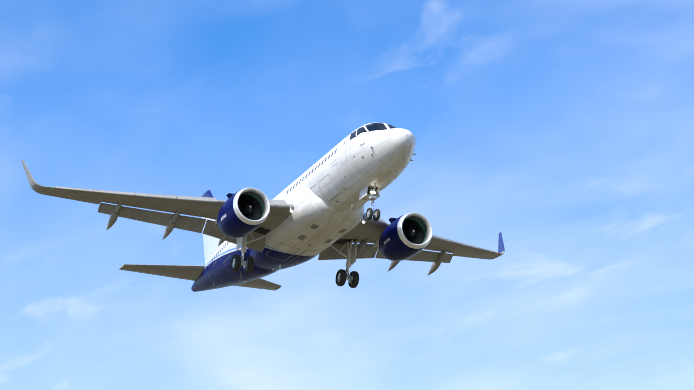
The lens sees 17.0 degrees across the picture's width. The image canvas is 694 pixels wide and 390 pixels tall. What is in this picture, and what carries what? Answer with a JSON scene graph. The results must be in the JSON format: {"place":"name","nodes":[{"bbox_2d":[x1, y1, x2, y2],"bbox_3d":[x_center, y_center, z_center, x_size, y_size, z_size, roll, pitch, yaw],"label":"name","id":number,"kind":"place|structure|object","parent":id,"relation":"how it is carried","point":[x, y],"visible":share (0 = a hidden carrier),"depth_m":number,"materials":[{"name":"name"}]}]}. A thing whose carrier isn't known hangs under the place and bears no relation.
{"place":"outdoors","nodes":[
{"label":"outdoors","id":0,"kind":"place"},
{"bbox_2d":[191,122,415,291],"bbox_3d":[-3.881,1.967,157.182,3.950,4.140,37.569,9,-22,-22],"label":"fuselage","id":1,"kind":"object","parent":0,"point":[384,164],"visible":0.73,"depth_m":145.72,"materials":[{"name":"paint"}]},
{"bbox_2d":[21,160,293,232],"bbox_3d":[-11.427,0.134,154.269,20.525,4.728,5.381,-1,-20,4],"label":"wing","id":2,"kind":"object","parent":1,"relation":"attached to","point":[274,219],"visible":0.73,"depth_m":152.45,"materials":[{"name":"grey paint"}]},
{"bbox_2d":[106,202,227,245],"bbox_3d":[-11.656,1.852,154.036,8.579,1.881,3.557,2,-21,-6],"label":"flap track fairings","id":3,"kind":"object","parent":2,"relation":"on","point":[114,215],"visible":0.69,"depth_m":153.80,"materials":[{"name":"grey paint"}]},
{"bbox_2d":[55,186,286,208],"bbox_3d":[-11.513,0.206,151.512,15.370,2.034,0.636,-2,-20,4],"label":"slats","id":4,"kind":"object","parent":2,"relation":"attached to","point":[278,204],"visible":0.9,"depth_m":151.33,"materials":[{"name":"grey paint"}]},
{"bbox_2d":[98,203,265,251],"bbox_3d":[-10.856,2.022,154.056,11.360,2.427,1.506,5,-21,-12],"label":"wing flaps","id":5,"kind":"object","parent":2,"relation":"attached to","point":[192,224],"visible":0.75,"depth_m":153.89,"materials":[{"name":"grey paint"}]},
{"bbox_2d":[214,187,269,237],"bbox_3d":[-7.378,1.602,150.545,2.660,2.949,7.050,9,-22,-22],"label":"engine","id":6,"kind":"object","parent":2,"relation":"attached to","point":[243,212],"visible":1,"depth_m":148.19,"materials":[{"name":"paint"}]},
{"bbox_2d":[230,233,267,273],"bbox_3d":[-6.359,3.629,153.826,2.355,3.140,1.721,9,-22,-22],"label":"main landing gear","id":7,"kind":"object","parent":2,"relation":"attached to","point":[237,262],"visible":0.96,"depth_m":153.48,"materials":[{"name":"rubber"}]},
{"bbox_2d":[253,227,270,233],"bbox_3d":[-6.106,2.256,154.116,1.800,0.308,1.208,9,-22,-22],"label":"gear well","id":8,"kind":"object","parent":2,"relation":"attached to","point":[261,230],"visible":0.42,"depth_m":154.22,"materials":[{"name":"black metal"}]},
{"bbox_2d":[119,264,204,280],"bbox_3d":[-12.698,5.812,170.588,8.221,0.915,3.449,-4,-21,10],"label":"horizontal stabilizer","id":9,"kind":"object","parent":1,"relation":"attached to","point":[190,272],"visible":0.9,"depth_m":169.76,"materials":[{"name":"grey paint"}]},
{"bbox_2d":[202,190,224,263],"bbox_3d":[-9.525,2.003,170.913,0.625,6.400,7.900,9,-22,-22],"label":"fin","id":10,"kind":"object","parent":1,"relation":"attached to","point":[211,246],"visible":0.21,"depth_m":171.69,"materials":[{"name":"white metal"}]},
{"bbox_2d":[233,278,280,289],"bbox_3d":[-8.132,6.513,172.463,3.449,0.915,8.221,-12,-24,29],"label":"horizontal stabilizer","id":11,"kind":"object","parent":1,"relation":"attached to","point":[259,283],"visible":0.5,"depth_m":173.37,"materials":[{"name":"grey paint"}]},
{"bbox_2d":[209,149,336,263],"bbox_3d":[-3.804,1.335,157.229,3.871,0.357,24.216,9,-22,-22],"label":"cabin windows","id":12,"kind":"structure","parent":1,"relation":"attached to","point":[286,193],"depth_m":151.20,"materials":[{"name":"black glass"}]},
{"bbox_2d":[205,136,367,285],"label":"door seams","id":13,"kind":"object","parent":1,"relation":"attached to","point":[322,193],"depth_m":147.62,"materials":[{"name":"grey metal"}]},
{"bbox_2d":[244,144,415,282],"bbox_3d":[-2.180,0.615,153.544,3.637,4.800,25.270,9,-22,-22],"label":"antennas","id":14,"kind":"object","parent":1,"relation":"attached to","point":[352,204],"visible":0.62,"depth_m":147.23,"materials":[{"name":"paint"}]},
{"bbox_2d":[359,185,379,220],"bbox_3d":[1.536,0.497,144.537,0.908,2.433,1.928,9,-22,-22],"label":"nose landing gear","id":15,"kind":"object","parent":1,"relation":"hanging from","point":[374,192],"visible":1,"depth_m":144.43,"materials":[{"name":"rubber"}]},
{"bbox_2d":[350,123,395,139],"bbox_3d":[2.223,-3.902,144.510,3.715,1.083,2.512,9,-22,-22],"label":"cockpit windows","id":16,"kind":"structure","parent":1,"relation":"attached to","point":[375,126],"depth_m":143.82,"materials":[{"name":"black glass"}]},
{"bbox_2d":[340,219,504,259],"bbox_3d":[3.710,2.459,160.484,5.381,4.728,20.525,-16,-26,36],"label":"wing","id":17,"kind":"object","parent":1,"relation":"attached to","point":[360,232],"visible":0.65,"depth_m":160.32,"materials":[{"name":"grey paint"}]},
{"bbox_2d":[213,143,451,265],"bbox_3d":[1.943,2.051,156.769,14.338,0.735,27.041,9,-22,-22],"label":"markings","id":18,"kind":"object","parent":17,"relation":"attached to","point":[426,247],"visible":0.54,"depth_m":160.66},
{"bbox_2d":[330,239,358,287],"bbox_3d":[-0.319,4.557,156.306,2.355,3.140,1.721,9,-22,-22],"label":"main landing gear","id":19,"kind":"object","parent":17,"relation":"attached to","point":[343,276],"visible":1,"depth_m":156.37,"materials":[{"name":"rubber"}]},
{"bbox_2d":[333,239,356,243],"bbox_3d":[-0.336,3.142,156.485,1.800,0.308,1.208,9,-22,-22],"label":"gear well","id":20,"kind":"object","parent":17,"relation":"attached to","point":[341,241],"visible":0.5,"depth_m":156.49,"materials":[{"name":"black metal"}]},
{"bbox_2d":[318,244,452,262],"bbox_3d":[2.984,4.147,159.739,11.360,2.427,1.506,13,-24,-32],"label":"wing flaps","id":21,"kind":"object","parent":17,"relation":"attached to","point":[331,253],"visible":0.52,"depth_m":158.53,"materials":[{"name":"grey paint"}]},
{"bbox_2d":[356,238,446,275],"bbox_3d":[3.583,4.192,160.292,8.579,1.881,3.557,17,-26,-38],"label":"flap track fairings","id":22,"kind":"object","parent":17,"relation":"attached to","point":[393,264],"visible":0.56,"depth_m":161.39,"materials":[{"name":"grey paint"}]},
{"bbox_2d":[372,212,431,260],"bbox_3d":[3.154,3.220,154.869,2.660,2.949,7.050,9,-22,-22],"label":"engine","id":23,"kind":"object","parent":17,"relation":"attached to","point":[405,236],"visible":1,"depth_m":152.54,"materials":[{"name":"paint"}]},
{"bbox_2d":[362,213,495,252],"bbox_3d":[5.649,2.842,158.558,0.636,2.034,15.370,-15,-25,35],"label":"slats","id":24,"kind":"object","parent":17,"relation":"attached to","point":[381,222],"visible":0.73,"depth_m":159.29,"materials":[{"name":"grey paint"}]},
{"bbox_2d":[250,187,363,269],"bbox_3d":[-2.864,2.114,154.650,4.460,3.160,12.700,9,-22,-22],"label":"belly fairing","id":25,"kind":"object","parent":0,"point":[311,208],"visible":0.54,"depth_m":151.64,"materials":[{"name":"paint"}]},
{"bbox_2d":[266,224,346,261],"bbox_3d":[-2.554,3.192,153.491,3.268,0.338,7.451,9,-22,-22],"label":"belly vents","id":26,"kind":"object","parent":25,"relation":"on","point":[302,237],"visible":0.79,"depth_m":152.38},
{"bbox_2d":[0,0,693,389],"label":"sky","id":27,"kind":"structure","parent":0,"point":[563,129],"materials":[{"name":"blue"}]}
]}

